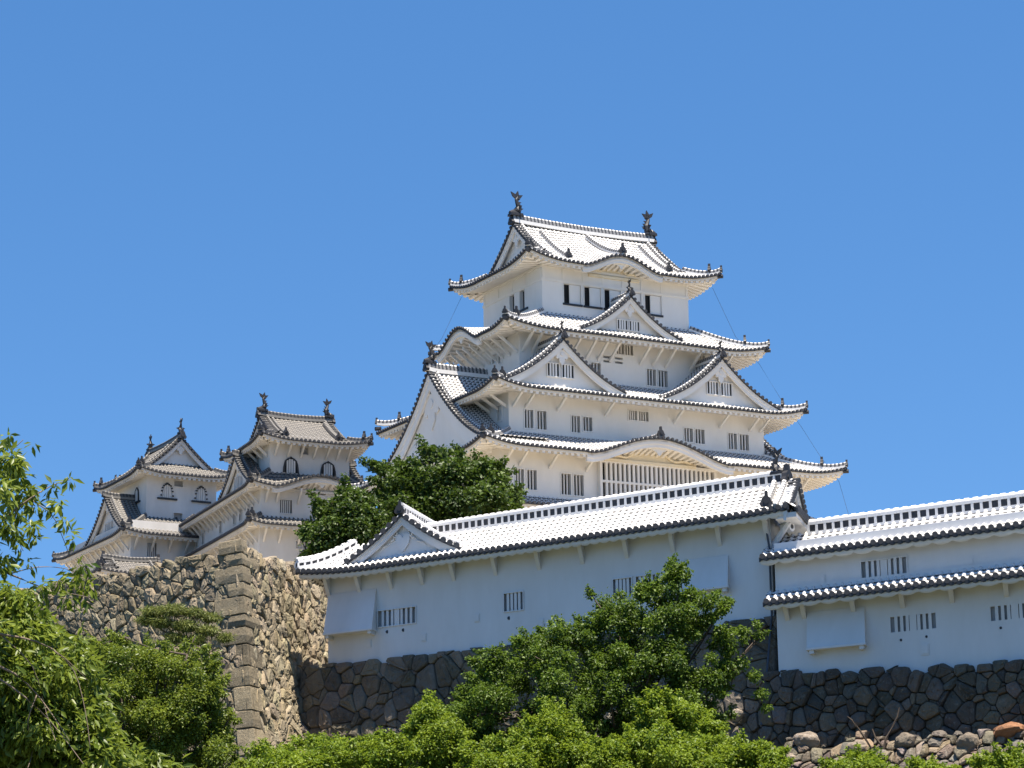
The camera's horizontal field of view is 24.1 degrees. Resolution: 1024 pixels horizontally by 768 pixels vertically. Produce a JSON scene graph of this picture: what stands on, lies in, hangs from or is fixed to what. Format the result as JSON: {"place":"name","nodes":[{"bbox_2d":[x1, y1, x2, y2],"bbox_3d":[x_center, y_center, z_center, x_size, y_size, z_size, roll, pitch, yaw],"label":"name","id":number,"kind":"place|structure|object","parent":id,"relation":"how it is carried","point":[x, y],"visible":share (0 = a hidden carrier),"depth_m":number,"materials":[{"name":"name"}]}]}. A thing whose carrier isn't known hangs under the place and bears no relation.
{"place":"outdoors","nodes":[
{"label":"outdoors","id":0,"kind":"place"},
{"bbox_2d":[0,0,1023,592],"label":"sky","id":1,"kind":"structure","parent":0,"point":[208,207],"materials":[{"name":"blue"}]},
{"bbox_3d":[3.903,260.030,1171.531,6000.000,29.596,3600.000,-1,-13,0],"label":"hill ground","id":2,"kind":"structure","parent":0,"visible":0},
{"bbox_2d":[0,427,196,767],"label":"cherry tree","id":3,"kind":"object","parent":2,"relation":"on","point":[54,709],"visible":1,"depth_m":25.03,"materials":[{"name":"green plant"}]},
{"bbox_2d":[82,551,160,576],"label":"corridor house","id":4,"kind":"structure","parent":2,"relation":"on","point":[108,564],"depth_m":213.88,"materials":[{"name":"tile"}]},
{"bbox_2d":[51,418,230,579],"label":"keep","id":5,"kind":"structure","parent":2,"relation":"on","point":[152,494],"depth_m":226.64,"materials":[{"name":"paint"}]},
{"bbox_2d":[134,487,140,503],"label":"bell window","id":6,"kind":"structure","parent":5,"relation":"in","point":[136,493],"depth_m":227.48,"materials":[{"name":"black wood"}]},
{"bbox_2d":[146,541,157,556],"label":"window","id":7,"kind":"structure","parent":5,"relation":"in","point":[149,553],"depth_m":220.51,"materials":[{"name":"paint"}]},
{"bbox_2d":[157,483,177,500],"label":"bell window","id":8,"kind":"structure","parent":5,"relation":"in","point":[166,494],"depth_m":226.57,"materials":[{"name":"paint"}]},
{"bbox_2d":[173,512,182,519],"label":"window","id":9,"kind":"structure","parent":5,"relation":"in","point":[178,516],"depth_m":226.96,"materials":[{"name":"paint"}]},
{"bbox_2d":[173,479,183,487],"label":"window","id":10,"kind":"structure","parent":5,"relation":"in","point":[175,484],"depth_m":227.65,"materials":[{"name":"paint"}]},
{"bbox_2d":[191,486,210,503],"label":"bell window","id":11,"kind":"structure","parent":5,"relation":"in","point":[200,497],"depth_m":228.35,"materials":[{"name":"paint"}]},
{"bbox_2d":[55,627,248,767],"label":"broadleaf tree","id":12,"kind":"object","parent":2,"relation":"on","point":[169,722],"visible":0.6,"depth_m":64.98,"materials":[{"name":"green plant"}]},
{"bbox_2d":[4,538,327,767],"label":"stone bastion","id":13,"kind":"object","parent":2,"relation":"on","point":[273,609],"visible":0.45,"depth_m":122.35,"materials":[{"name":"beige stone"}]},
{"bbox_2d":[134,600,237,646],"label":"pine tree","id":14,"kind":"object","parent":2,"relation":"on","point":[151,616],"visible":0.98,"depth_m":114.09,"materials":[{"name":"green plant"}]},
{"bbox_2d":[175,392,373,561],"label":"keep","id":15,"kind":"structure","parent":2,"relation":"on","point":[280,463],"depth_m":206.63,"materials":[{"name":"paint"}]},
{"bbox_2d":[202,530,204,545],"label":"window","id":16,"kind":"structure","parent":15,"relation":"in","point":[203,536],"depth_m":220.03,"materials":[{"name":"paint"}]},
{"bbox_2d":[219,520,221,534],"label":"window","id":17,"kind":"structure","parent":15,"relation":"in","point":[219,520],"depth_m":214.91,"materials":[{"name":"paint"}]},
{"bbox_2d":[279,498,292,514],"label":"window","id":18,"kind":"structure","parent":15,"relation":"in","point":[284,506],"depth_m":204.94,"materials":[{"name":"paint"}]},
{"bbox_2d":[283,457,298,473],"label":"bell window","id":19,"kind":"structure","parent":15,"relation":"in","point":[290,465],"depth_m":206.04,"materials":[{"name":"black wood"}]},
{"bbox_2d":[295,540,306,549],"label":"window","id":20,"kind":"structure","parent":15,"relation":"in","point":[297,548],"depth_m":204.44,"materials":[{"name":"paint"}]},
{"bbox_2d":[299,446,308,455],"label":"window","id":21,"kind":"structure","parent":15,"relation":"in","point":[305,450],"depth_m":207.15,"materials":[{"name":"paint"}]},
{"bbox_2d":[320,461,335,476],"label":"bell window","id":22,"kind":"structure","parent":15,"relation":"in","point":[328,468],"depth_m":207.66,"materials":[{"name":"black wood"}]},
{"bbox_2d":[239,737,335,767],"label":"shrub","id":23,"kind":"object","parent":2,"relation":"on","point":[265,755],"visible":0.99,"depth_m":80.60,"materials":[{"name":"green plant"}]},
{"bbox_2d":[293,472,398,561],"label":"broadleaf tree","id":24,"kind":"object","parent":2,"relation":"on","point":[346,514],"visible":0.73,"depth_m":146.08,"materials":[{"name":"green plant"}]},
{"bbox_2d":[287,725,423,767],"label":"shrub","id":25,"kind":"object","parent":2,"relation":"on","point":[383,749],"visible":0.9,"depth_m":82.62,"materials":[{"name":"green plant"}]},
{"bbox_2d":[400,689,477,767],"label":"shrub","id":26,"kind":"object","parent":2,"relation":"on","point":[433,730],"visible":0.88,"depth_m":86.58,"materials":[{"name":"green plant"}]},
{"bbox_2d":[358,433,528,522],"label":"broadleaf tree","id":27,"kind":"object","parent":2,"relation":"on","point":[430,490],"visible":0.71,"depth_m":150.11,"materials":[{"name":"green plant"}]},
{"bbox_2d":[453,730,543,767],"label":"shrub","id":28,"kind":"object","parent":2,"relation":"on","point":[504,752],"visible":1,"depth_m":80.71,"materials":[{"name":"green plant"}]},
{"bbox_2d":[298,616,778,767],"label":"stone wall","id":29,"kind":"structure","parent":2,"relation":"on","point":[355,699],"depth_m":119.29,"materials":[{"name":"grey stone"}]},
{"bbox_2d":[294,447,809,724],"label":"gate house","id":30,"kind":"structure","parent":29,"relation":"on","point":[407,580],"depth_m":116.32,"materials":[{"name":"paint"}]},
{"bbox_2d":[377,606,415,627],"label":"window","id":31,"kind":"structure","parent":30,"relation":"in","point":[397,616],"depth_m":120.98,"materials":[{"name":"white paint"}]},
{"bbox_2d":[503,591,523,612],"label":"window","id":32,"kind":"structure","parent":30,"relation":"in","point":[514,601],"depth_m":116.54,"materials":[{"name":"white paint"}]},
{"bbox_2d":[612,576,632,599],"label":"window","id":33,"kind":"structure","parent":30,"relation":"in","point":[624,583],"depth_m":112.63,"materials":[{"name":"white paint"}]},
{"bbox_2d":[635,573,655,585],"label":"window","id":34,"kind":"structure","parent":30,"relation":"in","point":[653,575],"depth_m":111.94,"materials":[{"name":"white paint"}]},
{"bbox_2d":[730,708,743,721],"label":"boulder","id":35,"kind":"object","parent":29,"relation":"on","point":[741,714],"visible":0.63,"depth_m":105.99,"materials":[{"name":"stone"}]},
{"bbox_2d":[507,695,596,767],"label":"shrub","id":36,"kind":"object","parent":2,"relation":"on","point":[559,737],"visible":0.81,"depth_m":82.56,"materials":[{"name":"green plant"}]},
{"bbox_2d":[338,191,848,518],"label":"castle keep","id":37,"kind":"structure","parent":2,"relation":"on","point":[589,361],"depth_m":190.41,"materials":[{"name":"white paint"}]},
{"bbox_2d":[492,353,496,364],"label":"window","id":38,"kind":"structure","parent":37,"relation":"in","point":[495,355],"depth_m":190.70,"materials":[{"name":"white paint"}]},
{"bbox_2d":[496,404,502,422],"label":"window","id":39,"kind":"structure","parent":37,"relation":"in","point":[500,419],"depth_m":184.52,"materials":[{"name":"white paint"}]},
{"bbox_2d":[498,353,502,364],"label":"window","id":40,"kind":"structure","parent":37,"relation":"in","point":[501,360],"depth_m":189.82,"materials":[{"name":"white paint"}]},
{"bbox_2d":[514,468,524,489],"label":"window","id":41,"kind":"structure","parent":37,"relation":"in","point":[517,477],"depth_m":179.93,"materials":[{"name":"white paint"}]},
{"bbox_2d":[519,292,527,311],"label":"window","id":42,"kind":"structure","parent":37,"relation":"in","point":[524,308],"depth_m":193.61,"materials":[{"name":"black wood"}]},
{"bbox_2d":[523,408,534,429],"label":"window","id":43,"kind":"structure","parent":37,"relation":"in","point":[527,414],"depth_m":183.98,"materials":[{"name":"white paint"}]},
{"bbox_2d":[526,468,537,490],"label":"window","id":44,"kind":"structure","parent":37,"relation":"in","point":[529,474],"depth_m":180.35,"materials":[{"name":"white paint"}]},
{"bbox_2d":[536,409,547,430],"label":"window","id":45,"kind":"structure","parent":37,"relation":"in","point":[539,415],"depth_m":184.61,"materials":[{"name":"white paint"}]},
{"bbox_2d":[560,472,571,495],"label":"window","id":46,"kind":"structure","parent":37,"relation":"in","point":[564,490],"depth_m":181.70,"materials":[{"name":"white paint"}]},
{"bbox_2d":[563,283,582,306],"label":"window","id":47,"kind":"structure","parent":37,"relation":"in","point":[571,293],"depth_m":192.01,"materials":[{"name":"white paint"}]},
{"bbox_2d":[570,414,580,433],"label":"window","id":48,"kind":"structure","parent":37,"relation":"in","point":[573,420],"depth_m":185.96,"materials":[{"name":"white paint"}]},
{"bbox_2d":[573,473,584,496],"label":"window","id":49,"kind":"structure","parent":37,"relation":"in","point":[576,479],"depth_m":182.28,"materials":[{"name":"white paint"}]},
{"bbox_2d":[582,415,593,432],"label":"window","id":50,"kind":"structure","parent":37,"relation":"in","point":[585,421],"depth_m":186.51,"materials":[{"name":"white paint"}]},
{"bbox_2d":[583,286,602,309],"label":"window","id":51,"kind":"structure","parent":37,"relation":"in","point":[591,296],"depth_m":192.90,"materials":[{"name":"white paint"}]},
{"bbox_2d":[590,361,601,374],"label":"window","id":52,"kind":"structure","parent":37,"relation":"in","point":[595,366],"depth_m":190.42,"materials":[{"name":"white paint"}]},
{"bbox_2d":[603,356,608,362],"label":"window","id":53,"kind":"structure","parent":37,"relation":"in","point":[605,359],"depth_m":191.16,"materials":[{"name":"white paint"}]},
{"bbox_2d":[603,289,621,309],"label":"window","id":54,"kind":"structure","parent":37,"relation":"in","point":[608,295],"depth_m":193.80,"materials":[{"name":"white paint"}]},
{"bbox_2d":[615,358,622,363],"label":"window","id":55,"kind":"structure","parent":37,"relation":"in","point":[617,360],"depth_m":191.68,"materials":[{"name":"white paint"}]},
{"bbox_2d":[615,344,624,355],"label":"window","id":56,"kind":"structure","parent":37,"relation":"in","point":[619,352],"depth_m":191.82,"materials":[{"name":"white paint"}]},
{"bbox_2d":[624,345,633,356],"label":"window","id":57,"kind":"structure","parent":37,"relation":"in","point":[627,348],"depth_m":192.24,"materials":[{"name":"white paint"}]},
{"bbox_2d":[627,409,637,421],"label":"window","id":58,"kind":"structure","parent":37,"relation":"in","point":[630,414],"depth_m":188.61,"materials":[{"name":"white paint"}]},
{"bbox_2d":[624,291,641,305],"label":"window","id":59,"kind":"structure","parent":37,"relation":"in","point":[637,296],"depth_m":194.98,"materials":[{"name":"white paint"}]},
{"bbox_2d":[638,410,649,422],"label":"window","id":60,"kind":"structure","parent":37,"relation":"in","point":[641,416],"depth_m":189.17,"materials":[{"name":"white paint"}]},
{"bbox_2d":[646,368,656,386],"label":"window","id":61,"kind":"structure","parent":37,"relation":"in","point":[649,373],"depth_m":192.76,"materials":[{"name":"white paint"}]},
{"bbox_2d":[644,294,663,316],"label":"window","id":62,"kind":"structure","parent":37,"relation":"in","point":[652,304],"depth_m":195.65,"materials":[{"name":"white paint"}]},
{"bbox_2d":[657,369,668,388],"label":"window","id":63,"kind":"structure","parent":37,"relation":"in","point":[660,375],"depth_m":193.23,"materials":[{"name":"white paint"}]},
{"bbox_2d":[683,427,693,443],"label":"window","id":64,"kind":"structure","parent":37,"relation":"in","point":[686,432],"depth_m":190.88,"materials":[{"name":"white paint"}]},
{"bbox_2d":[694,428,705,444],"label":"window","id":65,"kind":"structure","parent":37,"relation":"in","point":[697,433],"depth_m":191.35,"materials":[{"name":"white paint"}]},
{"bbox_2d":[727,432,737,450],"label":"window","id":66,"kind":"structure","parent":37,"relation":"in","point":[730,437],"depth_m":192.80,"materials":[{"name":"white paint"}]},
{"bbox_2d":[738,433,749,451],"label":"window","id":67,"kind":"structure","parent":37,"relation":"in","point":[742,439],"depth_m":193.37,"materials":[{"name":"white paint"}]},
{"bbox_2d":[443,552,773,752],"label":"broadleaf tree","id":68,"kind":"object","parent":2,"relation":"on","point":[614,667],"visible":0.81,"depth_m":92.07,"materials":[{"name":"green plant"}]},
{"bbox_2d":[576,716,703,767],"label":"shrub","id":69,"kind":"object","parent":2,"relation":"on","point":[660,746],"visible":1,"depth_m":79.49,"materials":[{"name":"green plant"}]},
{"bbox_2d":[623,682,730,748],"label":"shrub","id":70,"kind":"object","parent":2,"relation":"on","point":[678,712],"visible":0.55,"depth_m":85.04,"materials":[{"name":"green plant"}]},
{"bbox_2d":[670,728,794,767],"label":"shrub","id":71,"kind":"object","parent":2,"relation":"on","point":[738,751],"visible":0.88,"depth_m":81.65,"materials":[{"name":"green plant"}]},
{"bbox_2d":[817,742,901,767],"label":"shrub","id":72,"kind":"object","parent":2,"relation":"on","point":[867,759],"visible":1,"depth_m":82.71,"materials":[{"name":"green plant"}]},
{"bbox_2d":[760,659,1023,748],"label":"stone wall","id":73,"kind":"structure","parent":2,"relation":"on","point":[948,699],"depth_m":101.34,"materials":[{"name":"grey stone"}]},
{"bbox_2d":[759,490,1023,676],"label":"gate house","id":74,"kind":"structure","parent":73,"relation":"on","point":[922,587],"depth_m":102.52,"materials":[{"name":"paint"}]},
{"bbox_2d":[860,555,907,579],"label":"window","id":75,"kind":"structure","parent":74,"relation":"in","point":[897,565],"depth_m":103.25,"materials":[{"name":"white paint"}]},
{"bbox_2d":[891,613,935,632],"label":"window","id":76,"kind":"structure","parent":74,"relation":"in","point":[924,621],"depth_m":101.85,"materials":[{"name":"white paint"}]},
{"bbox_2d":[991,603,1023,620],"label":"window","id":77,"kind":"structure","parent":74,"relation":"in","point":[1013,611],"depth_m":99.25,"materials":[{"name":"white paint"}]},
{"bbox_2d":[784,729,1023,767],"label":"rubble bank","id":78,"kind":"structure","parent":2,"relation":"on","point":[941,746],"depth_m":99.03,"materials":[{"name":"stone"}]},
{"bbox_2d":[787,753,795,761],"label":"boulder","id":79,"kind":"object","parent":78,"relation":"on","point":[791,755],"visible":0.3,"depth_m":102.56,"materials":[{"name":"stone"}]},
{"bbox_2d":[793,731,819,747],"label":"boulder","id":80,"kind":"object","parent":78,"relation":"on","point":[810,739],"visible":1,"depth_m":102.58,"materials":[{"name":"white stone"}]},
{"bbox_2d":[846,740,866,753],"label":"boulder","id":81,"kind":"object","parent":78,"relation":"on","point":[863,746],"visible":0.55,"depth_m":100.64,"materials":[{"name":"stone"}]},
{"bbox_2d":[847,707,899,750],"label":"dead branch","id":82,"kind":"object","parent":78,"relation":"on","point":[877,740],"visible":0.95,"depth_m":100.24,"materials":[{"name":"brown wood"}]},
{"bbox_2d":[894,732,914,747],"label":"boulder","id":83,"kind":"object","parent":78,"relation":"on","point":[905,739],"visible":1,"depth_m":99.36,"materials":[{"name":"stone"}]},
{"bbox_2d":[956,732,977,753],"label":"boulder","id":84,"kind":"object","parent":78,"relation":"on","point":[968,741],"visible":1,"depth_m":97.49,"materials":[{"name":"stone"}]},
{"bbox_2d":[993,722,1023,738],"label":"boulder","id":85,"kind":"object","parent":78,"relation":"on","point":[1008,730],"visible":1,"depth_m":96.70,"materials":[{"name":"orange stone"}]},
{"bbox_2d":[904,753,962,767],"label":"shrub","id":86,"kind":"object","parent":2,"relation":"on","point":[922,763],"visible":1,"depth_m":82.58,"materials":[{"name":"green plant"}]},
{"bbox_2d":[965,739,1023,767],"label":"shrub","id":87,"kind":"object","parent":2,"relation":"on","point":[1013,758],"visible":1,"depth_m":80.85,"materials":[{"name":"green plant"}]}
]}

